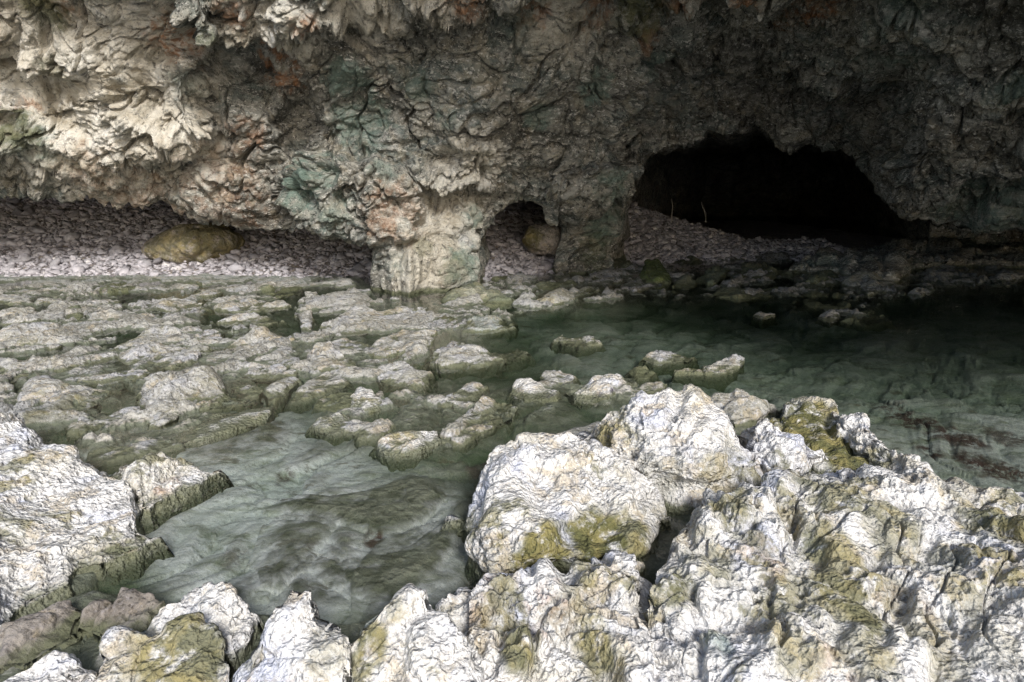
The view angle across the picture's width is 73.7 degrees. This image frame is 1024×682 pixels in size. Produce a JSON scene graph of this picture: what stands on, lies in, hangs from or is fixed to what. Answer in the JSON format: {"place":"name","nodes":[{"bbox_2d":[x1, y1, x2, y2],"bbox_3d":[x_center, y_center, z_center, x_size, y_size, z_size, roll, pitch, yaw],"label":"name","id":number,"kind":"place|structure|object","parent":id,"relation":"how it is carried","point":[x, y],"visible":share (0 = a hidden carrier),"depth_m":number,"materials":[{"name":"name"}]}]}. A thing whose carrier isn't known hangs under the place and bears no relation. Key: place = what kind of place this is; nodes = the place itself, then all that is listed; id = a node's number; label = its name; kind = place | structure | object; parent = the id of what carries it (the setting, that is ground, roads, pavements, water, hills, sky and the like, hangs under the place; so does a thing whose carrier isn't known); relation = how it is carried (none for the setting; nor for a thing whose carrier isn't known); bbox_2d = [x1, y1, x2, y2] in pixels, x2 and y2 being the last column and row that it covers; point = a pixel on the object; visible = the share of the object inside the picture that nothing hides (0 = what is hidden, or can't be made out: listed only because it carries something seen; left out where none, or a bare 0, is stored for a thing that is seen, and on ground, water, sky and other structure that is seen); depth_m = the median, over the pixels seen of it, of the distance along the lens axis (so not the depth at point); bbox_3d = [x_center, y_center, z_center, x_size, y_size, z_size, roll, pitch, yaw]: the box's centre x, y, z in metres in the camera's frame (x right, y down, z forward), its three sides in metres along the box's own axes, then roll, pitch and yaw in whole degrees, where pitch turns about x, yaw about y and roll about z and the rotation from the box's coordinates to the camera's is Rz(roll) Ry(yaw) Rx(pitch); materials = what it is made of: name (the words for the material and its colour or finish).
{"place":"outdoors","nodes":[
{"label":"outdoors","id":0,"kind":"place"},
{"bbox_2d":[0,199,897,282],"bbox_3d":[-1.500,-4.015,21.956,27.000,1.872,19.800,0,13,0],"label":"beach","id":1,"kind":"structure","parent":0,"point":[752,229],"depth_m":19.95,"materials":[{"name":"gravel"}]},
{"bbox_2d":[141,222,244,263],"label":"boulder","id":2,"kind":"object","parent":1,"relation":"on","point":[188,243],"visible":0.79,"depth_m":13.42,"materials":[{"name":"stone"}]},
{"bbox_2d":[0,0,1023,301],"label":"cave wall","id":3,"kind":"structure","parent":0,"point":[330,118],"depth_m":10.75,"materials":[{"name":"stone"}]},
{"bbox_2d":[0,247,1023,681],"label":"reef bedrock","id":4,"kind":"structure","parent":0,"point":[350,537],"depth_m":6.08,"materials":[{"name":"stone"}]},
{"bbox_2d":[0,294,32,306],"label":"reef rock","id":5,"kind":"object","parent":4,"relation":"on","point":[11,302],"visible":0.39,"depth_m":10.16,"materials":[{"name":"stone"}]},
{"bbox_2d":[0,306,44,325],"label":"reef rock","id":6,"kind":"object","parent":4,"relation":"on","point":[29,318],"visible":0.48,"depth_m":8.87,"materials":[{"name":"stone"}]},
{"bbox_2d":[0,355,59,385],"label":"reef rock","id":7,"kind":"object","parent":4,"relation":"on","point":[7,366],"visible":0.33,"depth_m":6.45,"materials":[{"name":"stone"}]},
{"bbox_2d":[0,321,74,352],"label":"reef rock","id":8,"kind":"object","parent":4,"relation":"on","point":[29,334],"visible":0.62,"depth_m":7.66,"materials":[{"name":"stone"}]},
{"bbox_2d":[0,600,81,673],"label":"foreground rock","id":9,"kind":"object","parent":4,"relation":"on","point":[26,641],"visible":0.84,"depth_m":2.56,"materials":[{"name":"stone"}]},
{"bbox_2d":[34,298,63,306],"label":"reef rock","id":10,"kind":"object","parent":4,"relation":"on","point":[43,300],"visible":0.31,"depth_m":10.18,"materials":[{"name":"stone"}]},
{"bbox_2d":[3,650,97,681],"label":"foreground rock","id":11,"kind":"object","parent":4,"relation":"on","point":[56,666],"visible":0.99,"depth_m":2.28,"materials":[{"name":"white stone"}]},
{"bbox_2d":[17,375,127,412],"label":"reef rock","id":12,"kind":"object","parent":4,"relation":"on","point":[45,388],"visible":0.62,"depth_m":5.59,"materials":[{"name":"stone"}]},
{"bbox_2d":[67,305,86,320],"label":"reef rock","id":13,"kind":"object","parent":4,"relation":"on","point":[78,316],"visible":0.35,"depth_m":9.03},
{"bbox_2d":[53,352,115,373],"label":"reef rock","id":14,"kind":"object","parent":4,"relation":"on","point":[103,358],"visible":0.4,"depth_m":6.73,"materials":[{"name":"stone"}]},
{"bbox_2d":[0,412,174,625],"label":"foreground rock","id":15,"kind":"object","parent":4,"relation":"on","point":[67,514],"visible":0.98,"depth_m":3.31,"materials":[{"name":"white stone"}]},
{"bbox_2d":[85,321,115,333],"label":"reef rock","id":16,"kind":"object","parent":4,"relation":"on","point":[91,326],"visible":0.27,"depth_m":8.18,"materials":[{"name":"stone"}]},
{"bbox_2d":[65,406,140,444],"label":"reef rock","id":17,"kind":"object","parent":4,"relation":"on","point":[74,431],"visible":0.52,"depth_m":4.90,"materials":[{"name":"stone"}]},
{"bbox_2d":[92,300,125,304],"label":"reef rock","id":18,"kind":"object","parent":4,"relation":"on","point":[105,301],"visible":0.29,"depth_m":10.08,"materials":[{"name":"stone"}]},
{"bbox_2d":[97,282,135,295],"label":"reef rock","id":19,"kind":"object","parent":4,"relation":"on","point":[113,290],"visible":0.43,"depth_m":11.25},
{"bbox_2d":[76,587,165,648],"bbox_3d":[-1.528,1.194,2.716,0.488,0.347,0.388,5,14,21],"label":"foreground rock","id":20,"kind":"object","parent":4,"relation":"on","point":[135,609],"visible":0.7,"depth_m":2.68,"materials":[{"name":"stone"}]},
{"bbox_2d":[77,369,164,388],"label":"reef rock","id":21,"kind":"object","parent":4,"relation":"on","point":[94,381],"visible":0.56,"depth_m":6.15,"materials":[{"name":"stone"}]},
{"bbox_2d":[85,439,185,474],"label":"reef rock","id":22,"kind":"object","parent":4,"relation":"on","point":[109,460],"visible":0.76,"depth_m":4.44,"materials":[{"name":"stone"}]},
{"bbox_2d":[109,324,181,350],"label":"reef rock","id":23,"kind":"object","parent":4,"relation":"on","point":[167,330],"visible":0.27,"depth_m":7.81,"materials":[{"name":"stone"}]},
{"bbox_2d":[95,612,230,681],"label":"foreground rock","id":24,"kind":"object","parent":4,"relation":"on","point":[190,647],"visible":1,"depth_m":2.36,"materials":[{"name":"white stone"}]},
{"bbox_2d":[116,342,213,370],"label":"reef rock","id":25,"kind":"object","parent":4,"relation":"on","point":[136,354],"visible":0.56,"depth_m":6.85,"materials":[{"name":"stone"}]},
{"bbox_2d":[110,451,233,534],"bbox_3d":[-2.105,0.870,3.964,0.856,0.450,0.679,6,14,26],"label":"foreground rock","id":26,"kind":"object","parent":4,"relation":"on","point":[164,485],"visible":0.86,"depth_m":3.83,"materials":[{"name":"white stone"}]},
{"bbox_2d":[154,300,213,313],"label":"reef rock","id":27,"kind":"object","parent":4,"relation":"on","point":[165,306],"visible":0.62,"depth_m":9.77,"materials":[{"name":"stone"}]},
{"bbox_2d":[182,281,201,286],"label":"reef rock","id":28,"kind":"object","parent":4,"relation":"on","point":[198,283],"visible":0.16,"depth_m":11.91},
{"bbox_2d":[134,366,263,430],"bbox_3d":[-2.694,0.498,5.594,1.396,0.461,0.944,12,17,42],"label":"reef rock","id":29,"kind":"object","parent":4,"relation":"on","point":[204,387],"visible":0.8,"depth_m":5.51,"materials":[{"name":"stone"}]},
{"bbox_2d":[144,581,264,681],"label":"foreground rock","id":30,"kind":"object","parent":4,"relation":"on","point":[223,606],"visible":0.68,"depth_m":2.63,"materials":[{"name":"white stone"}]},
{"bbox_2d":[194,288,222,300],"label":"reef rock","id":31,"kind":"object","parent":4,"relation":"on","point":[210,293],"visible":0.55,"depth_m":10.86,"materials":[{"name":"stone"}]},
{"bbox_2d":[193,329,224,339],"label":"reef rock","id":32,"kind":"object","parent":4,"relation":"on","point":[211,334],"visible":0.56,"depth_m":7.83,"materials":[{"name":"stone"}]},
{"bbox_2d":[168,406,278,448],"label":"reef rock","id":33,"kind":"object","parent":4,"relation":"on","point":[216,427],"visible":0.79,"depth_m":4.91,"materials":[{"name":"white stone"}]},
{"bbox_2d":[230,385,263,401],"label":"reef rock","id":34,"kind":"object","parent":4,"relation":"on","point":[249,392],"visible":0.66,"depth_m":5.77,"materials":[{"name":"stone"}]},
{"bbox_2d":[213,298,292,318],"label":"reef rock","id":35,"kind":"object","parent":4,"relation":"on","point":[223,310],"visible":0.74,"depth_m":9.65,"materials":[{"name":"stone"}]},
{"bbox_2d":[216,312,290,328],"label":"reef rock","id":36,"kind":"object","parent":4,"relation":"on","point":[240,318],"visible":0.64,"depth_m":8.76,"materials":[{"name":"stone"}]},
{"bbox_2d":[225,326,294,349],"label":"reef rock","id":37,"kind":"object","parent":4,"relation":"on","point":[258,334],"visible":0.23,"depth_m":7.54,"materials":[{"name":"stone"}]},
{"bbox_2d":[258,284,276,293],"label":"reef rock","id":38,"kind":"object","parent":4,"relation":"on","point":[268,287],"visible":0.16,"depth_m":11.38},
{"bbox_2d":[243,363,303,386],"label":"reef rock","id":39,"kind":"object","parent":4,"relation":"on","point":[259,375],"visible":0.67,"depth_m":6.28,"materials":[{"name":"stone"}]},
{"bbox_2d":[263,377,302,413],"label":"reef rock","id":40,"kind":"object","parent":4,"relation":"on","point":[277,395],"visible":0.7,"depth_m":5.73,"materials":[{"name":"stone"}]},
{"bbox_2d":[267,286,303,300],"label":"reef rock","id":41,"kind":"object","parent":4,"relation":"on","point":[280,296],"visible":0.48,"depth_m":11.23,"materials":[{"name":"stone"}]},
{"bbox_2d":[279,357,299,368],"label":"reef rock","id":42,"kind":"object","parent":4,"relation":"on","point":[287,363],"visible":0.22,"depth_m":6.67,"materials":[{"name":"stone"}]},
{"bbox_2d":[293,310,317,333],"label":"reef rock","id":43,"kind":"object","parent":4,"relation":"on","point":[305,320],"visible":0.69,"depth_m":8.72,"materials":[{"name":"stone"}]},
{"bbox_2d":[301,291,318,298],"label":"reef rock","id":44,"kind":"object","parent":4,"relation":"on","point":[308,294],"visible":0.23,"depth_m":10.74,"materials":[{"name":"stone"}]},
{"bbox_2d":[283,371,354,413],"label":"reef rock","id":45,"kind":"object","parent":4,"relation":"on","point":[310,394],"visible":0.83,"depth_m":5.76,"materials":[{"name":"stone"}]},
{"bbox_2d":[305,412,349,445],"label":"reef rock","id":46,"kind":"object","parent":4,"relation":"on","point":[327,428],"visible":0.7,"depth_m":4.89,"materials":[{"name":"white stone"}]},
{"bbox_2d":[306,341,355,372],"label":"reef rock","id":47,"kind":"object","parent":4,"relation":"on","point":[334,360],"visible":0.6,"depth_m":6.74,"materials":[{"name":"stone"}]},
{"bbox_2d":[311,392,352,414],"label":"reef rock","id":48,"kind":"object","parent":4,"relation":"on","point":[343,399],"visible":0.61,"depth_m":5.41,"materials":[{"name":"stone"}]},
{"bbox_2d":[332,338,368,348],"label":"reef rock","id":49,"kind":"object","parent":4,"relation":"on","point":[341,342],"visible":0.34,"depth_m":7.47,"materials":[{"name":"stone"}]},
{"bbox_2d":[350,386,381,420],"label":"reef rock","id":50,"kind":"object","parent":4,"relation":"on","point":[365,399],"visible":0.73,"depth_m":5.36,"materials":[{"name":"white stone"}]},
{"bbox_2d":[339,418,395,448],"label":"reef rock","id":51,"kind":"object","parent":4,"relation":"on","point":[361,433],"visible":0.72,"depth_m":4.81,"materials":[{"name":"stone"}]},
{"bbox_2d":[318,305,428,337],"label":"reef rock","id":52,"kind":"object","parent":4,"relation":"on","point":[361,310],"visible":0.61,"depth_m":8.87,"materials":[{"name":"stone"}]},
{"bbox_2d":[367,329,437,361],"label":"reef rock","id":53,"kind":"object","parent":4,"relation":"on","point":[392,346],"visible":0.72,"depth_m":7.42,"materials":[{"name":"stone"}]},
{"bbox_2d":[369,430,442,471],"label":"reef rock","id":54,"kind":"object","parent":4,"relation":"on","point":[401,451],"visible":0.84,"depth_m":4.48,"materials":[{"name":"white stone"}]},
{"bbox_2d":[376,361,437,394],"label":"reef rock","id":55,"kind":"object","parent":4,"relation":"on","point":[398,375],"visible":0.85,"depth_m":6.09,"materials":[{"name":"stone"}]},
{"bbox_2d":[366,187,487,299],"bbox_3d":[-1.302,-1.674,11.701,2.596,1.908,1.727,-5,14,-23],"label":"rock pillar","id":56,"kind":"object","parent":4,"relation":"on","point":[417,243],"visible":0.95,"depth_m":11.29,"materials":[{"name":"stone"}]},
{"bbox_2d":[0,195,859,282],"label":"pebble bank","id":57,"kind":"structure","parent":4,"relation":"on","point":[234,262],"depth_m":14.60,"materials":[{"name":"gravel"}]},
{"bbox_2d":[522,223,561,254],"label":"boulder","id":58,"kind":"object","parent":57,"relation":"on","point":[541,239],"visible":0.74,"depth_m":13.80,"materials":[{"name":"stone"}]},
{"bbox_2d":[437,315,456,323],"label":"reef rock","id":59,"kind":"object","parent":4,"relation":"on","point":[443,317],"visible":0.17,"depth_m":8.87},
{"bbox_2d":[437,382,489,410],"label":"reef rock","id":60,"kind":"object","parent":4,"relation":"on","point":[474,392],"visible":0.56,"depth_m":5.67,"materials":[{"name":"stone"}]},
{"bbox_2d":[439,281,514,310],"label":"reef rock","id":61,"kind":"object","parent":4,"relation":"on","point":[494,299],"visible":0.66,"depth_m":10.26,"materials":[{"name":"stone"}]},
{"bbox_2d":[438,395,519,452],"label":"reef rock","id":62,"kind":"object","parent":4,"relation":"on","point":[467,431],"visible":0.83,"depth_m":4.96,"materials":[{"name":"stone"}]},
{"bbox_2d":[423,341,535,380],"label":"reef rock","id":63,"kind":"object","parent":4,"relation":"on","point":[452,360],"visible":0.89,"depth_m":6.76,"materials":[{"name":"stone"}]},
{"bbox_2d":[459,314,518,341],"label":"reef rock","id":64,"kind":"object","parent":4,"relation":"on","point":[489,327],"visible":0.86,"depth_m":8.30,"materials":[{"name":"stone"}]},
{"bbox_2d":[490,271,541,281],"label":"reef rock","id":65,"kind":"object","parent":4,"relation":"on","point":[495,278],"visible":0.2,"depth_m":12.75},
{"bbox_2d":[505,378,561,406],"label":"reef rock","id":66,"kind":"object","parent":4,"relation":"on","point":[529,390],"visible":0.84,"depth_m":5.67,"materials":[{"name":"white stone"}]},
{"bbox_2d":[440,431,672,589],"bbox_3d":[0.185,0.874,3.671,1.340,0.702,1.655,-7,14,-28],"label":"foreground rock","id":67,"kind":"object","parent":4,"relation":"on","point":[562,501],"visible":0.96,"depth_m":3.29,"materials":[{"name":"white stone"}]},
{"bbox_2d":[535,280,577,290],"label":"reef rock","id":68,"kind":"object","parent":4,"relation":"on","point":[546,285],"visible":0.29,"depth_m":11.85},
{"bbox_2d":[539,370,580,384],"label":"reef rock","id":69,"kind":"object","parent":4,"relation":"on","point":[559,377],"visible":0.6,"depth_m":6.16,"materials":[{"name":"stone"}]},
{"bbox_2d":[435,549,701,681],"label":"foreground rock","id":70,"kind":"object","parent":4,"relation":"on","point":[542,620],"visible":0.84,"depth_m":2.46,"materials":[{"name":"white stone"}]},
{"bbox_2d":[537,285,601,305],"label":"reef rock","id":71,"kind":"object","parent":4,"relation":"on","point":[560,296],"visible":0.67,"depth_m":10.60,"materials":[{"name":"stone"}]},
{"bbox_2d":[550,335,605,357],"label":"reef rock","id":72,"kind":"object","parent":4,"relation":"on","point":[587,345],"visible":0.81,"depth_m":7.54,"materials":[{"name":"stone"}]},
{"bbox_2d":[553,188,624,273],"bbox_3d":[1.457,-2.079,13.189,1.330,1.859,3.306,3,13,11],"label":"rock pillar","id":73,"kind":"object","parent":4,"relation":"on","point":[590,240],"visible":0.94,"depth_m":13.47,"materials":[{"name":"stone"}]},
{"bbox_2d":[589,268,605,279],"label":"reef rock","id":74,"kind":"object","parent":4,"relation":"on","point":[596,270],"visible":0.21,"depth_m":13.38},
{"bbox_2d":[563,373,638,409],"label":"reef rock","id":75,"kind":"object","parent":4,"relation":"on","point":[594,390],"visible":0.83,"depth_m":5.66,"materials":[{"name":"white stone"}]},
{"bbox_2d":[613,254,632,268],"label":"reef rock","id":76,"kind":"object","parent":4,"relation":"on","point":[622,262],"visible":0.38,"depth_m":14.56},
{"bbox_2d":[609,278,656,295],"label":"reef rock","id":77,"kind":"object","parent":4,"relation":"on","point":[640,289],"visible":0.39,"depth_m":11.57,"materials":[{"name":"stone"}]},
{"bbox_2d":[624,366,659,385],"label":"reef rock","id":78,"kind":"object","parent":4,"relation":"on","point":[640,375],"visible":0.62,"depth_m":6.31,"materials":[{"name":"stone"}]},
{"bbox_2d":[635,381,666,394],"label":"reef rock","id":79,"kind":"object","parent":4,"relation":"on","point":[652,388],"visible":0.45,"depth_m":5.85,"materials":[{"name":"stone"}]},
{"bbox_2d":[638,258,671,284],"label":"reef rock","id":80,"kind":"object","parent":4,"relation":"on","point":[653,271],"visible":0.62,"depth_m":12.82,"materials":[{"name":"stone"}]},
{"bbox_2d":[637,350,699,375],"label":"reef rock","id":81,"kind":"object","parent":4,"relation":"on","point":[660,362],"visible":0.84,"depth_m":6.81,"materials":[{"name":"stone"}]},
{"bbox_2d":[576,384,764,516],"bbox_3d":[1.004,0.692,4.145,1.119,0.810,1.059,-4,14,-19],"label":"foreground rock","id":82,"kind":"object","parent":4,"relation":"on","point":[684,448],"visible":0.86,"depth_m":3.81,"materials":[{"name":"white stone"}]},
{"bbox_2d":[668,274,699,294],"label":"reef rock","id":83,"kind":"object","parent":4,"relation":"on","point":[686,281],"visible":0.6,"depth_m":11.90,"materials":[{"name":"stone"}]},
{"bbox_2d":[673,255,701,270],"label":"reef rock","id":84,"kind":"object","parent":4,"relation":"on","point":[693,259],"visible":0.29,"depth_m":15.60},
{"bbox_2d":[671,354,744,391],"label":"reef rock","id":85,"kind":"object","parent":4,"relation":"on","point":[721,375],"visible":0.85,"depth_m":6.35,"materials":[{"name":"stone"}]},
{"bbox_2d":[695,266,729,286],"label":"reef rock","id":86,"kind":"object","parent":4,"relation":"on","point":[713,276],"visible":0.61,"depth_m":12.74,"materials":[{"name":"stone"}]},
{"bbox_2d":[711,388,779,427],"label":"foreground rock","id":87,"kind":"object","parent":4,"relation":"on","point":[740,407],"visible":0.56,"depth_m":5.04,"materials":[{"name":"stone"}]},
{"bbox_2d":[707,285,787,304],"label":"reef rock","id":88,"kind":"object","parent":4,"relation":"on","point":[735,295],"visible":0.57,"depth_m":10.70,"materials":[{"name":"stone"}]},
{"bbox_2d":[749,311,776,328],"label":"reef rock","id":89,"kind":"object","parent":4,"relation":"on","point":[761,320],"visible":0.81,"depth_m":9.10,"materials":[{"name":"stone"}]},
{"bbox_2d":[732,262,794,281],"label":"reef rock","id":90,"kind":"object","parent":4,"relation":"on","point":[747,266],"visible":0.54,"depth_m":13.55,"materials":[{"name":"stone"}]},
{"bbox_2d":[737,418,827,474],"bbox_3d":[1.561,0.778,4.215,0.679,0.583,0.667,-9,15,-33],"label":"foreground rock","id":91,"kind":"object","parent":4,"relation":"on","point":[775,446],"visible":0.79,"depth_m":4.01,"materials":[{"name":"white stone"}]},
{"bbox_2d":[769,396,868,474],"bbox_3d":[2.091,0.720,4.769,0.690,0.519,1.711,3,13,12],"label":"foreground rock","id":92,"kind":"object","parent":4,"relation":"on","point":[811,421],"visible":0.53,"depth_m":4.63,"materials":[{"name":"green stone"}]},
{"bbox_2d":[787,290,855,317],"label":"reef rock","id":93,"kind":"object","parent":4,"relation":"on","point":[816,308],"visible":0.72,"depth_m":10.06,"materials":[{"name":"stone"}]},
{"bbox_2d":[802,269,841,289],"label":"reef rock","id":94,"kind":"object","parent":4,"relation":"on","point":[817,277],"visible":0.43,"depth_m":12.33,"materials":[{"name":"stone"}]},
{"bbox_2d":[815,309,842,328],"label":"reef rock","id":95,"kind":"object","parent":4,"relation":"on","point":[829,318],"visible":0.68,"depth_m":8.91,"materials":[{"name":"stone"}]},
{"bbox_2d":[642,463,1023,681],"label":"rock slab","id":96,"kind":"object","parent":4,"relation":"on","point":[864,572],"visible":0.95,"depth_m":2.61,"materials":[{"name":"white stone"}]},
{"bbox_2d":[838,310,897,331],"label":"reef rock","id":97,"kind":"object","parent":4,"relation":"on","point":[873,324],"visible":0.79,"depth_m":8.80,"materials":[{"name":"stone"}]},
{"bbox_2d":[841,270,895,295],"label":"reef rock","id":98,"kind":"object","parent":4,"relation":"on","point":[868,279],"visible":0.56,"depth_m":11.94,"materials":[{"name":"stone"}]},
{"bbox_2d":[831,411,933,471],"bbox_3d":[2.309,0.709,4.530,0.333,0.489,1.522,0,13,0],"label":"foreground rock","id":99,"kind":"object","parent":4,"relation":"on","point":[860,437],"visible":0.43,"depth_m":4.25,"materials":[{"name":"white stone"}]},
{"bbox_2d":[789,235,1023,282],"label":"reef rock","id":100,"kind":"object","parent":4,"relation":"on","point":[897,260],"visible":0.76,"depth_m":14.63,"materials":[{"name":"stone"}]},
{"bbox_2d":[0,226,1023,341],"bbox_3d":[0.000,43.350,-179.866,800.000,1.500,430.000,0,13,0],"label":"rocks","id":101,"kind":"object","parent":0,"point":[873,230],"depth_m":11.84,"materials":[{"name":"stone"}]},
{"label":"shore rock","id":102,"kind":"structure","parent":0,"visible":0},
{"bbox_2d":[232,590,351,681],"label":"foreground rock","id":103,"kind":"object","parent":102,"relation":"on","point":[300,640],"visible":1,"depth_m":2.19,"materials":[{"name":"white stone"}]},
{"bbox_2d":[350,583,484,681],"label":"foreground rock","id":104,"kind":"object","parent":102,"relation":"on","point":[408,633],"visible":1,"depth_m":2.20,"materials":[{"name":"white stone"}]}
]}

